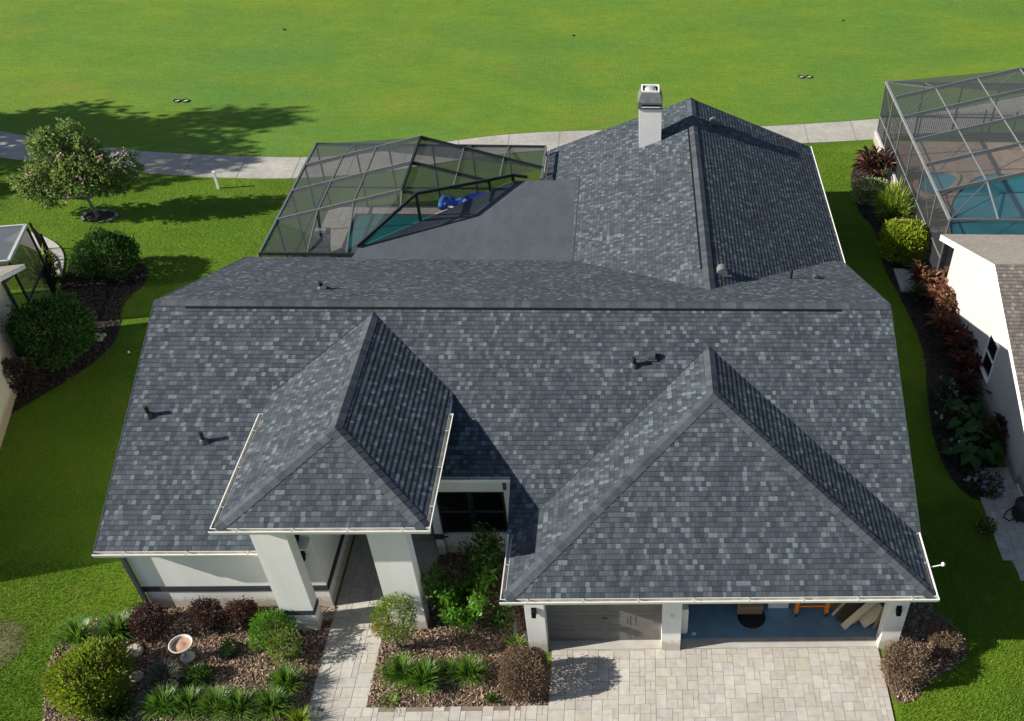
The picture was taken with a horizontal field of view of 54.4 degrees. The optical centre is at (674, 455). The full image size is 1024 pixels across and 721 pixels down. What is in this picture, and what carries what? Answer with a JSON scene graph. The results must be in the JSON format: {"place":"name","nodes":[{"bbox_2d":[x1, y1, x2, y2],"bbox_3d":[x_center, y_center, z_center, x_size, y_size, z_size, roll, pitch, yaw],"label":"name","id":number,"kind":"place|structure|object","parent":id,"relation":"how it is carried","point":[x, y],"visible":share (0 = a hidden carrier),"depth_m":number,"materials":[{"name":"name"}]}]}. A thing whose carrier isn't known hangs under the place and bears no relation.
{"place":"outdoors","nodes":[
{"label":"outdoors","id":0,"kind":"place"},
{"bbox_2d":[38,245,62,279],"bbox_3d":[-22.220,-6.745,34.039,1.492,1.520,1.605,0,43,-2],"label":"areca palm","id":1,"kind":"object","parent":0,"point":[52,259],"visible":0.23,"depth_m":34.19,"materials":[{"name":"green plant"}]},
{"bbox_2d":[0,169,292,560],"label":"lawn grass","id":2,"kind":"structure","parent":0,"point":[120,324],"depth_m":35.21,"materials":[{"name":"green plant"}]},
{"bbox_2d":[354,523,435,540],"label":"beam","id":3,"kind":"structure","parent":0,"point":[415,537],"depth_m":26.25,"materials":[{"name":"white paint"}]},
{"bbox_2d":[413,541,438,608],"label":"wall","id":4,"kind":"structure","parent":0,"point":[427,553],"depth_m":25.83,"materials":[{"name":"paint"}]},
{"bbox_2d":[0,119,878,178],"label":"cart path","id":5,"kind":"structure","parent":0,"point":[12,146],"depth_m":41.70,"materials":[{"name":"concrete"}]},
{"bbox_2d":[0,0,1023,156],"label":"fairway","id":6,"kind":"structure","parent":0,"point":[248,77],"depth_m":49.82,"materials":[{"name":"green plant"}]},
{"bbox_2d":[0,140,1023,720],"bbox_3d":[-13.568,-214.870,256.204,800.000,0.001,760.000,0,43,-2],"label":"lawn","id":7,"kind":"structure","parent":0,"point":[60,470],"depth_m":28.77,"materials":[{"name":"green plant"}]},
{"bbox_2d":[0,616,26,667],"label":"bare soil patch","id":8,"kind":"object","parent":7,"relation":"on","point":[9,643],"visible":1,"depth_m":23.50,"materials":[{"name":"brown soil"}]},
{"bbox_2d":[0,264,40,447],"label":"neighbour house","id":9,"kind":"structure","parent":7,"relation":"on","point":[8,351],"depth_m":29.83,"materials":[{"name":"beige paint"}]},
{"bbox_2d":[0,224,57,325],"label":"pool cage","id":10,"kind":"object","parent":7,"relation":"on","point":[18,245],"visible":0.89,"depth_m":32.32,"materials":[{"name":"metal"}]},
{"bbox_2d":[29,223,58,296],"bbox_3d":[-22.257,-6.961,34.565,0.318,1.130,3.710,-22,48,-23],"label":"picket fence","id":11,"kind":"object","parent":7,"relation":"on","point":[40,239],"visible":0.84,"depth_m":34.20,"materials":[{"name":"black metal"}]},
{"bbox_2d":[31,233,64,276],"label":"concrete walk","id":12,"kind":"structure","parent":7,"relation":"on","point":[54,247],"depth_m":35.88,"materials":[{"name":"beige concrete"}]},
{"bbox_2d":[0,559,148,720],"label":"lawn grass","id":13,"kind":"structure","parent":7,"relation":"on","point":[46,611],"depth_m":24.33,"materials":[{"name":"green plant"}]},
{"bbox_2d":[11,255,148,413],"bbox_3d":[-19.853,-4.374,32.725,2.927,0.001,9.114,-5,44,-8],"label":"mulch bed","id":14,"kind":"object","parent":7,"relation":"on","point":[33,398],"visible":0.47,"depth_m":33.37,"materials":[{"name":"brown wood"}]},
{"bbox_2d":[1,356,45,394],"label":"shrub","id":15,"kind":"object","parent":14,"relation":"on","point":[33,377],"visible":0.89,"depth_m":29.75,"materials":[{"name":"brown plant"}]},
{"bbox_2d":[1,283,105,371],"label":"round bush","id":16,"kind":"object","parent":14,"relation":"on","point":[23,342],"visible":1,"depth_m":30.02,"materials":[{"name":"green plant"}]},
{"bbox_2d":[65,226,141,279],"bbox_3d":[-20.174,-7.164,34.407,2.368,1.778,2.122,0,43,-2],"label":"round bush","id":17,"kind":"object","parent":14,"relation":"on","point":[104,238],"visible":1,"depth_m":34.04,"materials":[{"name":"green plant"}]},
{"bbox_2d":[84,211,114,221],"bbox_3d":[-22.296,-9.281,37.831,1.152,0.001,0.837,0,43,-2],"label":"mulch bed","id":18,"kind":"object","parent":7,"relation":"on","point":[89,217],"visible":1,"depth_m":37.82,"materials":[{"name":"soil"}]},
{"bbox_2d":[3,116,144,216],"bbox_3d":[-22.480,-10.672,36.418,5.278,3.958,2.242,0,43,-2],"label":"crape myrtle","id":19,"kind":"object","parent":18,"relation":"on","point":[90,166],"visible":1,"depth_m":36.20,"materials":[{"name":"green plant"}]},
{"bbox_2d":[42,604,335,720],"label":"mulch bed","id":20,"kind":"object","parent":7,"relation":"on","point":[228,668],"visible":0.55,"depth_m":23.25,"materials":[{"name":"brown wood"}]},
{"bbox_2d":[49,612,104,653],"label":"liriope clump","id":21,"kind":"object","parent":20,"relation":"on","point":[78,630],"visible":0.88,"depth_m":23.35,"materials":[{"name":"green plant"}]},
{"bbox_2d":[35,634,138,720],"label":"coontie shrub","id":22,"kind":"object","parent":20,"relation":"on","point":[75,663],"visible":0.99,"depth_m":21.93,"materials":[{"name":"green plant"}]},
{"bbox_2d":[86,687,140,720],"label":"liriope clump","id":23,"kind":"object","parent":20,"relation":"on","point":[112,713],"visible":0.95,"depth_m":21.94,"materials":[{"name":"green plant"}]},
{"bbox_2d":[89,606,141,641],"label":"liriope clump","id":24,"kind":"object","parent":20,"relation":"on","point":[116,627],"visible":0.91,"depth_m":23.48,"materials":[{"name":"green plant"}]},
{"bbox_2d":[125,599,170,645],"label":"purple shrub","id":25,"kind":"object","parent":20,"relation":"on","point":[140,610],"visible":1,"depth_m":23.43,"materials":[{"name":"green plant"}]},
{"bbox_2d":[133,680,187,720],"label":"liriope clump","id":26,"kind":"object","parent":20,"relation":"on","point":[156,703],"visible":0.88,"depth_m":22.02,"materials":[{"name":"green plant"}]},
{"bbox_2d":[137,657,183,691],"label":"clump","id":27,"kind":"object","parent":20,"relation":"on","point":[161,673],"visible":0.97,"depth_m":22.55,"materials":[{"name":"grey plant"}]},
{"bbox_2d":[168,634,195,662],"bbox_3d":[-11.604,4.611,23.092,0.540,0.585,0.540,0,43,-2],"label":"bird bath","id":28,"kind":"object","parent":20,"relation":"on","point":[181,643],"visible":1,"depth_m":23.01,"materials":[{"name":"white ceramic"}]},
{"bbox_2d":[158,682,209,720],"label":"liriope clump","id":29,"kind":"object","parent":20,"relation":"on","point":[191,696],"visible":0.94,"depth_m":22.06,"materials":[{"name":"green plant"}]},
{"bbox_2d":[181,663,213,685],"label":"shrub","id":30,"kind":"object","parent":20,"relation":"on","point":[204,672],"visible":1,"depth_m":22.70,"materials":[{"name":"green plant"}]},
{"bbox_2d":[185,595,225,634],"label":"purple shrub","id":31,"kind":"object","parent":20,"relation":"on","point":[198,608],"visible":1,"depth_m":23.64,"materials":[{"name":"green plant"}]},
{"bbox_2d":[189,681,242,720],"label":"liriope clump","id":32,"kind":"object","parent":20,"relation":"on","point":[214,696],"visible":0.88,"depth_m":22.03,"materials":[{"name":"green plant"}]},
{"bbox_2d":[218,636,240,657],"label":"shrub","id":33,"kind":"object","parent":20,"relation":"on","point":[230,651],"visible":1,"depth_m":23.23,"materials":[{"name":"green plant"}]},
{"bbox_2d":[208,683,261,720],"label":"liriope clump","id":34,"kind":"object","parent":20,"relation":"on","point":[238,697],"visible":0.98,"depth_m":22.04,"materials":[{"name":"green plant"}]},
{"bbox_2d":[224,594,260,630],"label":"purple shrub","id":35,"kind":"object","parent":20,"relation":"on","point":[237,607],"visible":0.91,"depth_m":23.70,"materials":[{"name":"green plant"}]},
{"bbox_2d":[244,606,297,651],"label":"nandina shrub","id":36,"kind":"object","parent":20,"relation":"on","point":[254,629],"visible":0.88,"depth_m":23.15,"materials":[{"name":"green plant"}]},
{"bbox_2d":[242,682,299,720],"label":"liriope clump","id":37,"kind":"object","parent":20,"relation":"on","point":[271,704],"visible":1,"depth_m":22.11,"materials":[{"name":"green plant"}]},
{"bbox_2d":[262,625,302,667],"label":"nandina shrub","id":38,"kind":"object","parent":20,"relation":"on","point":[286,655],"visible":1,"depth_m":22.96,"materials":[{"name":"green plant"}]},
{"bbox_2d":[259,658,309,700],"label":"liriope clump","id":39,"kind":"object","parent":20,"relation":"on","point":[287,676],"visible":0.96,"depth_m":22.59,"materials":[{"name":"green plant"}]},
{"bbox_2d":[281,702,314,720],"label":"liriope clump","id":40,"kind":"object","parent":20,"relation":"on","point":[295,716],"visible":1,"depth_m":22.07,"materials":[{"name":"green plant"}]},
{"bbox_2d":[308,541,385,707],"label":"walkway","id":41,"kind":"structure","parent":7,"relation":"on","point":[340,622],"depth_m":23.72,"materials":[{"name":"grey concrete"}]},
{"bbox_2d":[366,551,548,707],"bbox_3d":[-5.098,4.157,24.258,4.140,0.001,4.750,0,43,-2],"label":"mulch bed","id":42,"kind":"object","parent":7,"relation":"on","point":[453,653],"visible":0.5,"depth_m":23.61,"materials":[{"name":"brown wood"}]},
{"bbox_2d":[375,690,399,712],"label":"weed","id":43,"kind":"object","parent":42,"relation":"on","point":[386,699],"visible":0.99,"depth_m":22.55,"materials":[{"name":"green plant"}]},
{"bbox_2d":[366,591,418,650],"bbox_3d":[-6.574,4.039,23.044,1.246,1.764,1.431,-21,48,-22],"label":"nandina shrub","id":44,"kind":"object","parent":42,"relation":"on","point":[380,611],"visible":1,"depth_m":22.72,"materials":[{"name":"green plant"}]},
{"bbox_2d":[375,648,420,693],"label":"liriope clump","id":45,"kind":"object","parent":42,"relation":"on","point":[393,674],"visible":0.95,"depth_m":22.84,"materials":[{"name":"green plant"}]},
{"bbox_2d":[395,653,448,698],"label":"liriope clump","id":46,"kind":"object","parent":42,"relation":"on","point":[426,676],"visible":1,"depth_m":22.70,"materials":[{"name":"green plant"}]},
{"bbox_2d":[437,657,458,678],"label":"liriope clump","id":47,"kind":"object","parent":42,"relation":"on","point":[445,662],"visible":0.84,"depth_m":23.12,"materials":[{"name":"green plant"}]},
{"bbox_2d":[420,557,497,635],"bbox_3d":[-5.274,3.528,23.607,2.018,1.820,1.940,0,43,-2],"label":"hibiscus shrub","id":48,"kind":"object","parent":42,"relation":"on","point":[464,604],"visible":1,"depth_m":23.54,"materials":[{"name":"green plant"}]},
{"bbox_2d":[445,651,492,693],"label":"liriope clump","id":49,"kind":"object","parent":42,"relation":"on","point":[468,670],"visible":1,"depth_m":22.94,"materials":[{"name":"green plant"}]},
{"bbox_2d":[455,521,504,587],"bbox_3d":[-4.686,2.529,24.389,1.108,2.226,1.323,33,52,29],"label":"hibiscus shrub","id":50,"kind":"object","parent":42,"relation":"on","point":[487,551],"visible":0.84,"depth_m":24.09,"materials":[{"name":"green plant"}]},
{"bbox_2d":[481,592,518,631],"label":"hibiscus shrub","id":51,"kind":"object","parent":42,"relation":"on","point":[498,616],"visible":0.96,"depth_m":23.77,"materials":[{"name":"green plant"}]},
{"bbox_2d":[494,644,550,703],"bbox_3d":[-3.502,5.030,22.642,1.316,1.223,1.243,0,43,-2],"label":"clipped shrub","id":52,"kind":"object","parent":42,"relation":"on","point":[523,661],"visible":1,"depth_m":22.40,"materials":[{"name":"brown plant"}]},
{"bbox_2d":[92,84,944,651],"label":"house","id":53,"kind":"structure","parent":7,"relation":"on","point":[634,384],"depth_m":24.14,"materials":[{"name":"grey"}]},
{"bbox_2d":[437,492,507,535],"bbox_3d":[-5.139,1.457,24.906,1.720,1.560,0.140,0,43,-2],"label":"window","id":54,"kind":"structure","parent":53,"relation":"in","point":[458,511],"depth_m":24.90,"materials":[{"name":"black glass"}]},
{"bbox_2d":[545,604,661,640],"bbox_3d":[-1.676,3.758,23.251,2.775,2.125,0.070,0,43,-2],"label":"garage door","id":55,"kind":"structure","parent":53,"relation":"in","point":[615,621],"depth_m":23.48,"materials":[{"name":"grey metal"}]},
{"bbox_2d":[681,604,688,633],"bbox_3d":[0.234,3.843,24.020,0.175,0.950,0.600,0,43,-2],"label":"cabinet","id":56,"kind":"object","parent":53,"relation":"on","point":[684,620],"visible":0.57,"depth_m":23.73,"materials":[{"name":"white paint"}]},
{"bbox_2d":[736,603,763,614],"bbox_3d":[1.893,3.651,24.598,0.640,0.628,0.820,0,43,-2],"label":"cardboard box","id":57,"kind":"object","parent":53,"relation":"on","point":[749,608],"visible":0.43,"depth_m":24.51,"materials":[{"name":"brown cardboard"}]},
{"bbox_2d":[737,611,765,628],"bbox_3d":[1.943,4.060,24.615,0.720,0.012,0.715,0,43,-2],"label":"round mat","id":58,"kind":"object","parent":53,"relation":"on","point":[751,621],"visible":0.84,"depth_m":24.54,"materials":[{"name":"black rubber"}]},
{"bbox_2d":[794,603,829,616],"bbox_3d":[3.443,3.373,24.637,0.900,1.056,1.000,0,43,-2],"label":"sawhorse","id":59,"kind":"object","parent":53,"relation":"on","point":[798,605],"visible":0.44,"depth_m":24.44,"materials":[{"name":"orange paint"}]},
{"bbox_2d":[836,603,861,622],"bbox_3d":[4.620,3.608,24.504,1.177,1.010,0.253,-27,51,-27],"label":"leaning board","id":60,"kind":"object","parent":53,"relation":"on","point":[848,610],"visible":0.36,"depth_m":24.53,"materials":[{"name":"brown wood"}]},
{"bbox_2d":[841,602,876,629],"bbox_3d":[4.711,3.806,24.247,1.119,1.078,0.156,-14,46,-17],"label":"leaning board","id":61,"kind":"object","parent":53,"relation":"on","point":[855,616],"visible":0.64,"depth_m":24.30,"materials":[{"name":"brown wood"}]},
{"bbox_2d":[858,603,882,627],"bbox_3d":[4.915,3.958,24.400,0.696,0.626,0.330,-9,44,-12],"label":"leaning board","id":62,"kind":"object","parent":53,"relation":"on","point":[869,617],"visible":0.71,"depth_m":24.39,"materials":[{"name":"brown wood"}]},
{"bbox_2d":[812,149,975,501],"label":"lawn grass","id":63,"kind":"structure","parent":7,"relation":"on","point":[874,265],"depth_m":36.23,"materials":[{"name":"green plant"}]},
{"bbox_2d":[893,269,926,292],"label":"flagstone slab","id":64,"kind":"structure","parent":7,"relation":"on","point":[901,276],"depth_m":36.06,"materials":[{"name":"stone"}]},
{"bbox_2d":[850,166,999,499],"bbox_3d":[8.601,-5.929,35.520,1.881,0.001,20.950,0,43,-2],"label":"mulch bed","id":65,"kind":"object","parent":7,"relation":"on","point":[928,349],"visible":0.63,"depth_m":32.75,"materials":[{"name":"brown wood"}]},
{"bbox_2d":[849,175,891,205],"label":"lantana shrub","id":66,"kind":"object","parent":65,"relation":"on","point":[875,184],"visible":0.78,"depth_m":39.87,"materials":[{"name":"green plant"}]},
{"bbox_2d":[850,145,895,177],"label":"cordyline","id":67,"kind":"object","parent":65,"relation":"on","point":[869,162],"visible":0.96,"depth_m":41.15,"materials":[{"name":"red plant"}]},
{"bbox_2d":[870,181,915,225],"bbox_3d":[8.804,-10.019,38.664,2.315,1.863,2.225,0,43,-2],"label":"areca palm","id":68,"kind":"object","parent":65,"relation":"on","point":[892,205],"visible":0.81,"depth_m":38.53,"materials":[{"name":"green plant"}]},
{"bbox_2d":[876,215,930,266],"bbox_3d":[8.691,-8.092,36.719,2.069,1.745,1.861,0,43,-2],"label":"croton bush","id":69,"kind":"object","parent":65,"relation":"on","point":[916,231],"visible":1,"depth_m":36.31,"materials":[{"name":"green plant"}]},
{"bbox_2d":[897,279,929,304],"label":"liriope clump","id":70,"kind":"object","parent":65,"relation":"on","point":[916,296],"visible":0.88,"depth_m":34.88,"materials":[{"name":"green plant"}]},
{"bbox_2d":[905,259,935,288],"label":"cordyline","id":71,"kind":"object","parent":65,"relation":"on","point":[919,267],"visible":0.64,"depth_m":35.42,"materials":[{"name":"red plant"}]},
{"bbox_2d":[916,268,948,297],"bbox_3d":[9.369,-6.175,34.981,1.518,1.173,1.396,30,50,26],"label":"cordyline","id":72,"kind":"object","parent":65,"relation":"on","point":[931,278],"visible":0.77,"depth_m":34.86,"materials":[{"name":"red plant"}]},
{"bbox_2d":[919,281,952,308],"bbox_3d":[9.410,-5.574,34.362,1.445,1.150,1.486,-12,45,-14],"label":"cordyline","id":73,"kind":"object","parent":65,"relation":"on","point":[932,289],"visible":0.59,"depth_m":34.20,"materials":[{"name":"red plant"}]},
{"bbox_2d":[921,304,960,331],"bbox_3d":[9.137,-4.637,33.390,1.379,1.109,1.374,-27,50,-27],"label":"cordyline","id":74,"kind":"object","parent":65,"relation":"on","point":[934,313],"visible":0.8,"depth_m":33.27,"materials":[{"name":"red plant"}]},
{"bbox_2d":[930,373,958,410],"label":"flowering bush","id":75,"kind":"object","parent":65,"relation":"on","point":[937,397],"visible":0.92,"depth_m":30.69,"materials":[{"name":"green plant"}]},
{"bbox_2d":[933,286,958,314],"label":"cordyline","id":76,"kind":"object","parent":65,"relation":"on","point":[946,300],"visible":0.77,"depth_m":33.50,"materials":[{"name":"red plant"}]},
{"bbox_2d":[928,313,964,347],"bbox_3d":[9.198,-4.176,32.807,1.397,1.236,1.450,-23,49,-24],"label":"cordyline","id":77,"kind":"object","parent":65,"relation":"on","point":[950,328],"visible":0.65,"depth_m":32.66,"materials":[{"name":"red plant"}]},
{"bbox_2d":[932,400,970,429],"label":"flowering bush","id":78,"kind":"object","parent":65,"relation":"on","point":[946,407],"visible":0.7,"depth_m":29.84,"materials":[{"name":"green plant"}]},
{"bbox_2d":[940,432,967,460],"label":"flowering bush","id":79,"kind":"object","parent":65,"relation":"on","point":[950,441],"visible":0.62,"depth_m":28.97,"materials":[{"name":"green plant"}]},
{"bbox_2d":[943,324,977,364],"bbox_3d":[9.464,-3.635,31.993,1.313,1.585,1.425,-9,44,-11],"label":"cordyline","id":80,"kind":"object","parent":65,"relation":"on","point":[960,340],"visible":0.78,"depth_m":31.80,"materials":[{"name":"red plant"}]},
{"bbox_2d":[943,367,982,400],"bbox_3d":[9.178,-2.338,30.951,1.189,1.111,1.299,-17,47,-19],"label":"cordyline","id":81,"kind":"object","parent":65,"relation":"on","point":[965,380],"visible":0.96,"depth_m":30.77,"materials":[{"name":"red plant"}]},
{"bbox_2d":[947,343,984,377],"bbox_3d":[9.380,-2.827,31.330,1.441,1.309,1.312,12,44,10],"label":"cordyline","id":82,"kind":"object","parent":65,"relation":"on","point":[965,362],"visible":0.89,"depth_m":31.14,"materials":[{"name":"red plant"}]},
{"bbox_2d":[946,405,985,438],"bbox_3d":[8.879,-0.836,29.455,1.392,0.966,1.517,10,44,9],"label":"elephant ear","id":83,"kind":"object","parent":65,"relation":"on","point":[954,422],"visible":0.76,"depth_m":29.09},
{"bbox_2d":[941,389,991,420],"bbox_3d":[9.005,-1.500,30.166,1.488,0.967,1.257,11,44,9],"label":"elephant ear","id":84,"kind":"object","parent":65,"relation":"on","point":[976,408],"visible":0.8,"depth_m":29.87},
{"bbox_2d":[941,429,999,471],"bbox_3d":[8.740,-0.118,28.694,1.459,0.962,1.579,-28,51,-28],"label":"elephant ear","id":85,"kind":"object","parent":65,"relation":"on","point":[967,458],"visible":0.99,"depth_m":28.38},
{"bbox_2d":[964,470,982,492],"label":"flowering bush","id":86,"kind":"object","parent":65,"relation":"on","point":[976,475],"visible":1,"depth_m":28.00,"materials":[{"name":"green plant"}]},
{"bbox_2d":[960,413,997,435],"bbox_3d":[9.303,-0.873,29.585,1.235,0.864,1.428,-32,53,-31],"label":"elephant ear","id":87,"kind":"object","parent":65,"relation":"on","point":[972,420],"visible":0.59,"depth_m":29.35},
{"bbox_2d":[963,426,1006,461],"bbox_3d":[9.197,-0.368,29.015,1.484,0.908,1.610,13,44,12],"label":"elephant ear","id":88,"kind":"object","parent":65,"relation":"on","point":[997,446],"visible":0.76,"depth_m":28.60},
{"bbox_2d":[979,473,1004,498],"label":"flowering bush","id":89,"kind":"object","parent":65,"relation":"on","point":[997,480],"visible":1,"depth_m":27.79,"materials":[{"name":"purple plant"}]},
{"bbox_2d":[978,411,1009,455],"bbox_3d":[9.718,-0.638,29.144,1.463,1.145,1.409,-15,46,-17],"label":"cordyline","id":90,"kind":"object","parent":65,"relation":"on","point":[999,424],"visible":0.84,"depth_m":28.93,"materials":[{"name":"red plant"}]},
{"bbox_2d":[883,602,968,702],"bbox_3d":[6.146,4.423,24.428,2.231,0.001,4.050,0,43,-2],"label":"mulch bed","id":91,"kind":"object","parent":7,"relation":"on","point":[914,616],"visible":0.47,"depth_m":24.08,"materials":[{"name":"brown wood"}]},
{"bbox_2d":[878,636,933,690],"bbox_3d":[5.487,4.924,23.149,1.220,1.162,1.200,0,43,-2],"label":"clipped shrub","id":92,"kind":"object","parent":91,"relation":"on","point":[905,651],"visible":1,"depth_m":22.97,"materials":[{"name":"brown plant"}]},
{"bbox_2d":[925,614,966,656],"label":"clipped shrub","id":93,"kind":"object","parent":91,"relation":"on","point":[954,642],"visible":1,"depth_m":23.79,"materials":[{"name":"brown plant"}]},
{"bbox_2d":[940,234,1023,483],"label":"neighbour house","id":94,"kind":"structure","parent":7,"relation":"on","point":[985,276],"depth_m":29.88,"materials":[{"name":"white paint"}]},
{"bbox_2d":[980,331,999,383],"bbox_3d":[9.754,-3.073,30.251,0.099,1.360,0.950,0,43,-2],"label":"window","id":95,"kind":"structure","parent":94,"relation":"in","point":[992,348],"depth_m":30.23,"materials":[{"name":"black glass"}]},
{"bbox_2d":[975,516,997,535],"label":"flowering bush","id":96,"kind":"object","parent":7,"relation":"on","point":[991,529],"visible":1,"depth_m":26.87,"materials":[{"name":"green plant"}]},
{"bbox_2d":[305,647,894,720],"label":"driveway","id":97,"kind":"structure","parent":0,"point":[585,693],"depth_m":23.04,"materials":[{"name":"beige concrete"}]},
{"bbox_2d":[873,67,1023,277],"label":"pool cage","id":98,"kind":"object","parent":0,"point":[955,143],"visible":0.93,"depth_m":37.73,"materials":[{"name":"metal"}]},
{"bbox_2d":[889,501,1023,720],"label":"lawn grass","id":99,"kind":"structure","parent":0,"point":[965,610],"depth_m":24.96,"materials":[{"name":"green plant"}]},
{"bbox_2d":[976,467,1023,580],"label":"side path","id":100,"kind":"structure","parent":0,"point":[1003,503],"depth_m":27.30,"materials":[{"name":"grey concrete"}]},
{"bbox_2d":[1003,496,1023,522],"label":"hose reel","id":101,"kind":"object","parent":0,"point":[1017,508],"visible":1,"depth_m":27.21,"materials":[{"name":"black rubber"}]},
{"label":"deck pavers base","id":102,"kind":"structure","parent":0,"visible":0},
{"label":"deck pavers","id":103,"kind":"structure","parent":102,"relation":"on","visible":0},
{"bbox_2d":[258,135,546,256],"bbox_3d":[-9.134,-8.626,34.772,8.720,3.873,7.800,0,43,-2],"label":"pool cage","id":104,"kind":"object","parent":103,"relation":"on","point":[346,198],"visible":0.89,"depth_m":33.44,"materials":[{"name":"grey metal"}]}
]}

